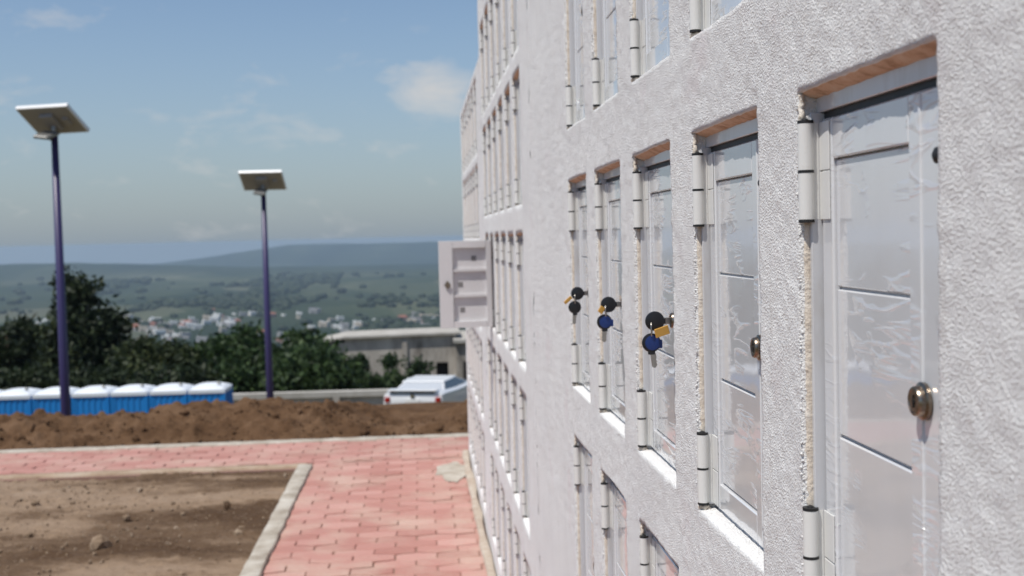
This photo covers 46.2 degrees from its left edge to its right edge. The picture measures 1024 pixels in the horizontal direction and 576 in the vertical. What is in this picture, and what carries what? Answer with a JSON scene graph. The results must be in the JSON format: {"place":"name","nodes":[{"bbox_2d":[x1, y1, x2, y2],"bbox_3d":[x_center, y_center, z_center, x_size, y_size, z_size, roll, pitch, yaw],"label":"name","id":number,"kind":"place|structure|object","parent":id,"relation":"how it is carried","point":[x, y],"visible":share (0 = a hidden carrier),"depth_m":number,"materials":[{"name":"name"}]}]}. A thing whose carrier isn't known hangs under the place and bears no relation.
{"place":"outdoors","nodes":[
{"label":"outdoors","id":0,"kind":"place"},
{"bbox_2d":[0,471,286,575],"bbox_3d":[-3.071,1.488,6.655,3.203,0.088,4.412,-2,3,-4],"label":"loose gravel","id":1,"kind":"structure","parent":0,"point":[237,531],"depth_m":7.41,"materials":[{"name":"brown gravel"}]},
{"bbox_2d":[0,470,293,575],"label":"soil plot","id":2,"kind":"object","parent":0,"point":[151,558],"visible":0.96,"depth_m":7.36,"materials":[{"name":"brown soil"}]},
{"bbox_2d":[89,534,112,549],"bbox_3d":[-2.325,1.437,6.763,0.123,0.105,0.119,-1,3,8],"label":"stone","id":3,"kind":"object","parent":2,"relation":"on","point":[99,541],"visible":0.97,"depth_m":6.73,"materials":[{"name":"stone"}]},
{"bbox_2d":[224,500,230,509],"bbox_3d":[-1.826,1.393,7.695,0.044,0.060,0.060,-2,3,-4],"label":"stone","id":4,"kind":"object","parent":2,"relation":"on","point":[227,504],"visible":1,"depth_m":7.68,"materials":[{"name":"stone"}]},
{"bbox_2d":[0,396,467,449],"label":"dirt mound","id":5,"kind":"object","parent":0,"point":[257,424],"visible":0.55,"depth_m":10.54,"materials":[{"name":"soil"}]},
{"bbox_2d":[0,401,467,449],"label":"soil clods","id":6,"kind":"object","parent":5,"relation":"on","point":[18,437],"visible":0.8,"depth_m":10.43,"materials":[{"name":"brown soil"}]},
{"bbox_2d":[0,437,469,474],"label":"cross path","id":7,"kind":"structure","parent":0,"point":[113,459],"depth_m":9.55,"materials":[{"name":"brick"}]},
{"bbox_2d":[0,0,478,264],"label":"sky","id":8,"kind":"structure","parent":0,"point":[358,104],"materials":[{"name":"blue"}]},
{"bbox_2d":[0,438,487,575],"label":"path bed","id":9,"kind":"object","parent":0,"point":[128,476],"visible":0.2,"depth_m":8.85,"materials":[{"name":"brown soil"}]},
{"bbox_2d":[0,463,306,478],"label":"path edging","id":10,"kind":"object","parent":9,"relation":"on","point":[148,471],"visible":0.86,"depth_m":8.95,"materials":[{"name":"grey concrete"}]},
{"bbox_2d":[0,433,468,453],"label":"path edging","id":11,"kind":"object","parent":9,"relation":"on","point":[158,446],"visible":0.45,"depth_m":10.07,"materials":[{"name":"concrete"}]},
{"bbox_2d":[239,464,311,575],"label":"kerb","id":12,"kind":"structure","parent":9,"relation":"on","point":[260,555],"depth_m":7.09,"materials":[{"name":"concrete"}]},
{"bbox_2d":[460,57,490,548],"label":"niche wall","id":13,"kind":"structure","parent":9,"relation":"on","point":[472,197],"depth_m":7.57,"materials":[{"name":"white paint"}]},
{"bbox_2d":[468,103,470,162],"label":"door","id":14,"kind":"structure","parent":13,"relation":"in","point":[468,103],"depth_m":7.90,"materials":[{"name":"white"}]},
{"bbox_2d":[469,178,472,236],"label":"door","id":15,"kind":"structure","parent":13,"relation":"in","point":[470,179],"depth_m":7.93,"materials":[{"name":"white"}]},
{"bbox_2d":[470,96,473,158],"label":"door","id":16,"kind":"structure","parent":13,"relation":"in","point":[471,98],"depth_m":7.50,"materials":[{"name":"white"}]},
{"bbox_2d":[471,328,473,386],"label":"door","id":17,"kind":"structure","parent":13,"relation":"in","point":[471,328],"depth_m":8.37,"materials":[{"name":"white"}]},
{"bbox_2d":[472,175,475,236],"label":"door","id":18,"kind":"structure","parent":13,"relation":"in","point":[473,180],"depth_m":7.53,"materials":[{"name":"white"}]},
{"bbox_2d":[473,405,475,463],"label":"door","id":19,"kind":"structure","parent":13,"relation":"in","point":[473,405],"depth_m":8.40,"materials":[{"name":"white"}]},
{"bbox_2d":[473,333,476,393],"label":"door","id":20,"kind":"structure","parent":13,"relation":"in","point":[474,335],"depth_m":7.97,"materials":[{"name":"white"}]},
{"bbox_2d":[473,88,476,154],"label":"door","id":21,"kind":"structure","parent":13,"relation":"in","point":[474,90],"depth_m":7.10,"materials":[{"name":"white"}]},
{"bbox_2d":[475,414,478,474],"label":"door","id":22,"kind":"structure","parent":13,"relation":"in","point":[475,414],"depth_m":8.00,"materials":[{"name":"white"}]},
{"bbox_2d":[475,171,478,236],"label":"door","id":23,"kind":"structure","parent":13,"relation":"in","point":[476,177],"depth_m":7.12,"materials":[{"name":"white"}]},
{"bbox_2d":[476,338,479,402],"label":"door","id":24,"kind":"structure","parent":13,"relation":"in","point":[477,340],"depth_m":7.57,"materials":[{"name":"white"}]},
{"bbox_2d":[478,423,481,486],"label":"door","id":25,"kind":"structure","parent":13,"relation":"in","point":[479,426],"depth_m":7.59,"materials":[{"name":"white metal"}]},
{"bbox_2d":[479,344,483,411],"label":"door","id":26,"kind":"structure","parent":13,"relation":"in","point":[480,345],"depth_m":7.17,"materials":[{"name":"white"}]},
{"bbox_2d":[482,434,485,501],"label":"door","id":27,"kind":"structure","parent":13,"relation":"in","point":[484,489],"depth_m":7.20,"materials":[{"name":"white metal"}]},
{"bbox_2d":[462,450,496,575],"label":"wall footing","id":28,"kind":"object","parent":9,"relation":"on","point":[484,546],"depth_m":7.21,"materials":[{"name":"grey concrete"}]},
{"bbox_2d":[438,0,539,575],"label":"niche wall","id":29,"kind":"structure","parent":9,"relation":"on","point":[487,282],"depth_m":4.99,"materials":[{"name":"white paint"}]},
{"bbox_2d":[438,240,493,327],"bbox_3d":[-0.218,-0.020,5.806,0.271,0.421,0.048,-2,3,-9],"label":"door","id":30,"kind":"structure","parent":29,"relation":"in","point":[465,271],"depth_m":5.80,"materials":[{"name":"white"}]},
{"bbox_2d":[480,32,484,114],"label":"door","id":31,"kind":"structure","parent":29,"relation":"in","point":[481,34],"depth_m":6.19,"materials":[{"name":"white"}]},
{"bbox_2d":[482,134,487,214],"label":"door","id":32,"kind":"structure","parent":29,"relation":"in","point":[483,136],"depth_m":6.21,"materials":[{"name":"white"}]},
{"bbox_2d":[484,18,489,105],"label":"door","id":33,"kind":"structure","parent":29,"relation":"in","point":[485,19],"depth_m":5.79,"materials":[{"name":"white"}]},
{"bbox_2d":[487,127,492,212],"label":"door","id":34,"kind":"structure","parent":29,"relation":"in","point":[488,129],"depth_m":5.81,"materials":[{"name":"white"}]},
{"bbox_2d":[488,344,492,426],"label":"door","id":35,"kind":"structure","parent":29,"relation":"in","point":[489,346],"depth_m":6.27,"materials":[{"name":"white"}]},
{"bbox_2d":[489,1,494,95],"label":"door","id":36,"kind":"structure","parent":29,"relation":"in","point":[492,80],"depth_m":5.38,"materials":[{"name":"white"}]},
{"bbox_2d":[490,456,495,535],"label":"door","id":37,"kind":"structure","parent":29,"relation":"in","point":[491,459],"depth_m":6.29,"materials":[{"name":"white metal"}]},
{"bbox_2d":[491,119,497,210],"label":"door","id":38,"kind":"structure","parent":29,"relation":"in","point":[495,195],"depth_m":5.41,"materials":[{"name":"white"}]},
{"bbox_2d":[492,352,497,439],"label":"door","id":39,"kind":"structure","parent":29,"relation":"in","point":[493,353],"depth_m":5.86,"materials":[{"name":"white"}]},
{"bbox_2d":[494,240,500,332],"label":"door","id":40,"kind":"structure","parent":29,"relation":"in","point":[498,316],"depth_m":5.43,"materials":[{"name":"white metal"}]},
{"bbox_2d":[494,0,500,84],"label":"door","id":41,"kind":"structure","parent":29,"relation":"in","point":[498,69],"depth_m":4.99,"materials":[{"name":"white"}]},
{"bbox_2d":[495,471,500,555],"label":"door","id":42,"kind":"structure","parent":29,"relation":"in","point":[496,474],"depth_m":5.89,"materials":[{"name":"white metal"}]},
{"bbox_2d":[497,360,503,454],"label":"door","id":43,"kind":"structure","parent":29,"relation":"in","point":[501,438],"depth_m":5.46,"materials":[{"name":"white metal"}]},
{"bbox_2d":[497,110,504,208],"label":"door","id":44,"kind":"structure","parent":29,"relation":"in","point":[499,113],"depth_m":5.00,"materials":[{"name":"white"}]},
{"bbox_2d":[501,489,506,575],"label":"door","id":45,"kind":"structure","parent":29,"relation":"in","point":[504,562],"depth_m":5.48,"materials":[{"name":"white metal"}]},
{"bbox_2d":[500,240,507,339],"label":"door","id":46,"kind":"structure","parent":29,"relation":"in","point":[503,243],"depth_m":5.02,"materials":[{"name":"white metal"}]},
{"bbox_2d":[503,0,508,71],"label":"door","id":47,"kind":"structure","parent":29,"relation":"in","point":[505,53],"depth_m":4.58,"materials":[{"name":"white"}]},
{"bbox_2d":[504,370,510,471],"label":"door","id":48,"kind":"structure","parent":29,"relation":"in","point":[506,373],"depth_m":5.05,"materials":[{"name":"white"}]},
{"bbox_2d":[504,98,512,206],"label":"door","id":49,"kind":"structure","parent":29,"relation":"in","point":[506,101],"depth_m":4.60,"materials":[{"name":"white"}]},
{"bbox_2d":[507,509,513,575],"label":"door","id":50,"kind":"structure","parent":29,"relation":"in","point":[509,522],"depth_m":5.07,"materials":[{"name":"white"}]},
{"bbox_2d":[507,240,515,348],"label":"door","id":51,"kind":"structure","parent":29,"relation":"in","point":[510,245],"depth_m":4.62,"materials":[{"name":"white metal"}]},
{"bbox_2d":[511,0,517,55],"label":"door","id":52,"kind":"structure","parent":29,"relation":"in","point":[514,34],"depth_m":4.18,"materials":[{"name":"white"}]},
{"bbox_2d":[511,381,519,493],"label":"door","id":53,"kind":"structure","parent":29,"relation":"in","point":[513,386],"depth_m":4.65,"materials":[{"name":"white metal"}]},
{"bbox_2d":[512,85,521,203],"bbox_3d":[0.044,-0.497,4.082,0.046,0.415,0.271,-2,3,-9],"label":"door","id":54,"kind":"structure","parent":29,"relation":"in","point":[515,89],"depth_m":4.19,"materials":[{"name":"white"}]},
{"bbox_2d":[514,532,520,568],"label":"door","id":55,"kind":"structure","parent":29,"relation":"in","point":[517,551],"depth_m":4.67,"materials":[{"name":"white metal"}]},
{"bbox_2d":[516,241,525,360],"bbox_3d":[0.057,0.049,4.106,0.046,0.421,0.271,-2,3,-9],"label":"door","id":56,"kind":"structure","parent":29,"relation":"in","point":[519,245],"depth_m":4.22,"materials":[{"name":"white metal"}]},
{"bbox_2d":[519,395,528,517],"bbox_3d":[0.070,0.599,4.130,0.046,0.432,0.271,-2,3,-9],"label":"door","id":57,"kind":"structure","parent":29,"relation":"in","point":[522,399],"depth_m":4.24,"materials":[{"name":"white metal"}]},
{"bbox_2d":[523,560,530,575],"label":"door","id":58,"kind":"structure","parent":29,"relation":"in","point":[526,569],"depth_m":4.26,"materials":[{"name":"white metal"}]},
{"bbox_2d":[527,0,1023,575],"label":"niche wall","id":59,"kind":"structure","parent":9,"relation":"on","point":[799,224],"depth_m":1.13,"materials":[{"name":"white paint"}]},
{"bbox_2d":[566,0,584,125],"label":"door","id":60,"kind":"structure","parent":59,"relation":"in","point":[574,95],"depth_m":2.65,"materials":[{"name":"white metal"}]},
{"bbox_2d":[568,189,589,389],"bbox_3d":[0.171,0.004,2.585,0.046,0.435,0.271,-2,3,-9],"label":"door","id":61,"kind":"structure","parent":59,"relation":"in","point":[580,372],"depth_m":2.67,"materials":[{"name":"white"}]},
{"bbox_2d":[564,287,587,323],"bbox_3d":[0.133,0.036,2.487,0.052,0.077,0.015,-2,3,-4],"label":"key bunch","id":62,"kind":"object","parent":61,"relation":"attached to","point":[577,293],"visible":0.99,"depth_m":2.48,"materials":[{"name":"black plastic"}]},
{"bbox_2d":[573,445,593,575],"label":"door","id":63,"kind":"structure","parent":59,"relation":"in","point":[582,456],"depth_m":2.70,"materials":[{"name":"white"}]},
{"bbox_2d":[592,0,617,105],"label":"door","id":64,"kind":"structure","parent":59,"relation":"in","point":[604,76],"depth_m":2.24,"materials":[{"name":"white metal"}]},
{"bbox_2d":[594,179,624,421],"bbox_3d":[0.199,0.021,2.174,0.046,0.435,0.271,-2,3,-7],"label":"door","id":65,"kind":"structure","parent":59,"relation":"in","point":[611,375],"depth_m":2.24,"materials":[{"name":"white"}]},
{"bbox_2d":[597,297,620,341],"bbox_3d":[0.168,0.054,2.077,0.043,0.079,0.015,-2,3,-4],"label":"key bunch","id":66,"kind":"object","parent":65,"relation":"attached to","point":[605,320],"visible":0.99,"depth_m":2.07,"materials":[{"name":"blue plastic"}]},
{"bbox_2d":[601,482,627,575],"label":"door","id":67,"kind":"structure","parent":59,"relation":"in","point":[613,511],"depth_m":2.28,"materials":[{"name":"white metal"}]},
{"bbox_2d":[629,0,669,77],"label":"door","id":68,"kind":"structure","parent":59,"relation":"in","point":[649,47],"depth_m":1.82,"materials":[{"name":"white"}]},
{"bbox_2d":[632,165,675,468],"bbox_3d":[0.230,0.038,1.764,0.046,0.435,0.271,-2,3,-7],"label":"door","id":69,"kind":"structure","parent":59,"relation":"in","point":[652,207],"depth_m":1.81,"materials":[{"name":"white metal"}]},
{"bbox_2d":[642,311,670,367],"bbox_3d":[0.201,0.071,1.666,0.041,0.078,0.016,-2,3,-4],"label":"key bunch","id":70,"kind":"object","parent":69,"relation":"attached to","point":[655,321],"visible":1,"depth_m":1.66,"materials":[{"name":"blue plastic"}]},
{"bbox_2d":[640,534,678,575],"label":"door","id":71,"kind":"structure","parent":59,"relation":"in","point":[659,563],"depth_m":1.88,"materials":[{"name":"white metal"}]},
{"bbox_2d":[689,0,741,32],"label":"door","id":72,"kind":"structure","parent":59,"relation":"in","point":[714,9],"depth_m":1.45,"materials":[{"name":"white metal"}]},
{"bbox_2d":[692,139,763,547],"bbox_3d":[0.261,0.056,1.353,0.046,0.435,0.271,-2,3,-7],"label":"door","id":73,"kind":"structure","parent":59,"relation":"in","point":[730,207],"depth_m":1.38,"materials":[{"name":"white metal"}]},
{"bbox_2d":[797,86,940,575],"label":"door","id":74,"kind":"structure","parent":59,"relation":"in","point":[879,174],"depth_m":0.94,"materials":[{"name":"white"}]},
{"bbox_2d":[0,241,490,519],"bbox_3d":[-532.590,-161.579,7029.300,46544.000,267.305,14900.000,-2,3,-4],"label":"terrain","id":75,"kind":"structure","parent":0,"point":[410,261],"depth_m":4289.52,"materials":[{"name":"green plant"}]},
{"bbox_2d":[0,388,41,415],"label":"portable toilet","id":76,"kind":"object","parent":75,"relation":"on","point":[13,400],"visible":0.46,"depth_m":34.77,"materials":[{"name":"blue plastic"}]},
{"bbox_2d":[0,313,52,377],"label":"tree","id":77,"kind":"object","parent":75,"relation":"on","point":[17,339],"visible":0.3,"depth_m":57.74,"materials":[{"name":"green plant"}]},
{"bbox_2d":[0,361,73,390],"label":"shrub","id":78,"kind":"object","parent":75,"relation":"on","point":[23,379],"visible":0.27,"depth_m":49.15,"materials":[{"name":"green plant"}]},
{"bbox_2d":[16,103,89,415],"bbox_3d":[-8.047,1.373,21.498,1.050,9.209,0.665,-1,3,16],"label":"street lamp","id":79,"kind":"object","parent":75,"relation":"on","point":[51,122],"visible":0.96,"depth_m":21.37,"materials":[{"name":"metal"}]},
{"bbox_2d":[32,387,80,415],"bbox_3d":[-13.368,4.022,35.407,1.140,2.270,1.240,-2,3,-3],"label":"portable toilet","id":80,"kind":"object","parent":75,"relation":"on","point":[47,400],"visible":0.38,"depth_m":34.81,"materials":[{"name":"blue plastic"}]},
{"bbox_2d":[24,264,140,376],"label":"tree","id":81,"kind":"object","parent":75,"relation":"on","point":[91,337],"visible":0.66,"depth_m":53.60,"materials":[{"name":"green plant"}]},
{"bbox_2d":[71,385,118,414],"bbox_3d":[-12.255,3.992,35.461,1.140,2.270,1.240,-2,3,-3],"label":"portable toilet","id":82,"kind":"object","parent":75,"relation":"on","point":[94,400],"visible":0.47,"depth_m":34.87,"materials":[{"name":"blue plastic"}]},
{"bbox_2d":[49,358,157,388],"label":"shrub","id":83,"kind":"object","parent":75,"relation":"on","point":[107,375],"visible":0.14,"depth_m":48.20,"materials":[{"name":"green plant"}]},
{"bbox_2d":[103,329,151,365],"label":"tree","id":84,"kind":"object","parent":75,"relation":"on","point":[116,348],"depth_m":52.45,"materials":[{"name":"green plant"}]},
{"bbox_2d":[110,384,156,413],"bbox_3d":[-11.141,3.963,35.514,1.140,2.270,1.240,-2,3,-3],"label":"portable toilet","id":85,"kind":"object","parent":75,"relation":"on","point":[134,398],"visible":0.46,"depth_m":34.92,"materials":[{"name":"blue plastic"}]},
{"bbox_2d":[138,325,148,331],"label":"house","id":86,"kind":"structure","parent":75,"relation":"on","point":[142,328],"depth_m":1873.13,"materials":[{"name":"beige"}]},
{"bbox_2d":[101,332,214,383],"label":"tree","id":87,"kind":"object","parent":75,"relation":"on","point":[146,353],"visible":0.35,"depth_m":50.33,"materials":[{"name":"green plant"}]},
{"bbox_2d":[153,329,165,335],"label":"house","id":88,"kind":"structure","parent":75,"relation":"on","point":[160,332],"depth_m":1781.22,"materials":[{"name":"white"}]},
{"bbox_2d":[149,383,194,408],"bbox_3d":[-10.027,3.933,35.568,1.140,2.270,1.240,-2,3,-3],"label":"portable toilet","id":89,"kind":"object","parent":75,"relation":"on","point":[169,393],"visible":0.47,"depth_m":34.97,"materials":[{"name":"blue plastic"}]},
{"bbox_2d":[123,348,227,386],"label":"shrub","id":90,"kind":"object","parent":75,"relation":"on","point":[182,373],"visible":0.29,"depth_m":48.17,"materials":[{"name":"green plant"}]},
{"bbox_2d":[191,323,202,329],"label":"house","id":91,"kind":"structure","parent":75,"relation":"on","point":[196,326],"depth_m":1891.40,"materials":[{"name":"white"}]},
{"bbox_2d":[196,336,207,342],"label":"house","id":92,"kind":"structure","parent":75,"relation":"on","point":[198,338],"depth_m":1656.04,"materials":[{"name":"grey"}]},
{"bbox_2d":[188,382,232,403],"bbox_3d":[-8.914,3.904,35.622,1.140,2.270,1.240,-2,3,-3],"label":"portable toilet","id":93,"kind":"object","parent":75,"relation":"on","point":[213,391],"visible":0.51,"depth_m":35.04,"materials":[{"name":"blue"}]},
{"bbox_2d":[174,328,276,392],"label":"tree","id":94,"kind":"object","parent":75,"relation":"on","point":[229,362],"visible":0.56,"depth_m":51.10,"materials":[{"name":"green plant"}]},
{"bbox_2d":[0,271,465,347],"bbox_3d":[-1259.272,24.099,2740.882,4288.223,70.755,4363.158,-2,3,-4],"label":"valley woods","id":95,"kind":"object","parent":75,"relation":"on","point":[281,284],"visible":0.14,"depth_m":2610.04,"materials":[{"name":"green plant"}]},
{"bbox_2d":[205,316,284,358],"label":"tree","id":96,"kind":"object","parent":75,"relation":"on","point":[255,331],"visible":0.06,"depth_m":53.06,"materials":[{"name":"green plant"}]},
{"bbox_2d":[238,170,286,397],"bbox_3d":[-6.030,1.372,29.681,1.050,8.506,0.665,-1,3,0],"label":"street lamp","id":97,"kind":"object","parent":75,"relation":"on","point":[260,182],"visible":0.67,"depth_m":29.57,"materials":[{"name":"metal"}]},
{"bbox_2d":[242,322,347,391],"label":"tree","id":98,"kind":"object","parent":75,"relation":"on","point":[291,337],"visible":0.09,"depth_m":53.38,"materials":[{"name":"green plant"}]},
{"bbox_2d":[243,334,364,391],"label":"tree","id":99,"kind":"object","parent":75,"relation":"on","point":[320,366],"visible":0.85,"depth_m":49.73,"materials":[{"name":"green plant"}]},
{"bbox_2d":[233,389,388,404],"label":"concrete wall","id":100,"kind":"structure","parent":75,"relation":"on","point":[373,396],"depth_m":43.54,"materials":[{"name":"grey concrete"}]},
{"bbox_2d":[318,321,328,326],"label":"house","id":101,"kind":"structure","parent":75,"relation":"on","point":[322,324],"depth_m":1870.65,"materials":[{"name":"beige"}]},
{"bbox_2d":[352,351,371,389],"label":"shrub","id":102,"kind":"object","parent":75,"relation":"on","point":[360,358],"visible":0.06,"depth_m":59.92,"materials":[{"name":"green plant"}]},
{"bbox_2d":[353,365,392,389],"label":"shrub","id":103,"kind":"object","parent":75,"relation":"on","point":[376,381],"visible":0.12,"depth_m":57.87,"materials":[{"name":"green plant"}]},
{"bbox_2d":[377,351,408,387],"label":"shrub","id":104,"kind":"object","parent":75,"relation":"on","point":[390,360],"visible":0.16,"depth_m":62.05,"materials":[{"name":"green plant"}]},
{"bbox_2d":[324,327,466,379],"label":"building","id":105,"kind":"structure","parent":75,"relation":"on","point":[444,349],"depth_m":79.95,"materials":[{"name":"concrete"}]},
{"bbox_2d":[436,362,447,374],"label":"window","id":106,"kind":"structure","parent":105,"relation":"in","point":[442,367],"depth_m":80.61,"materials":[{"name":"black glass"}]},
{"bbox_2d":[463,361,466,379],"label":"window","id":107,"kind":"structure","parent":105,"relation":"in","point":[464,363],"depth_m":79.07,"materials":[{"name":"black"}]},
{"bbox_2d":[399,354,436,384],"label":"shrub","id":108,"kind":"object","parent":75,"relation":"on","point":[418,367],"visible":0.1,"depth_m":60.51,"materials":[{"name":"green plant"}]},
{"bbox_2d":[384,375,466,403],"bbox_3d":[-2.159,3.025,33.020,1.900,1.185,4.240,-1,3,12],"label":"car","id":109,"kind":"object","parent":75,"relation":"on","point":[431,388],"visible":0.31,"depth_m":31.69,"materials":[{"name":"white metal"}]},
{"bbox_2d":[263,458,486,575],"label":"brick path","id":110,"kind":"structure","parent":0,"point":[302,557],"depth_m":7.11,"materials":[{"name":"brick"}]},
{"bbox_2d":[435,461,465,481],"bbox_3d":[-0.426,1.323,8.673,0.262,0.006,0.784,-2,3,-4],"label":"cement patch","id":111,"kind":"object","parent":110,"relation":"on","point":[454,471],"visible":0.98,"depth_m":8.65,"materials":[{"name":"concrete"}]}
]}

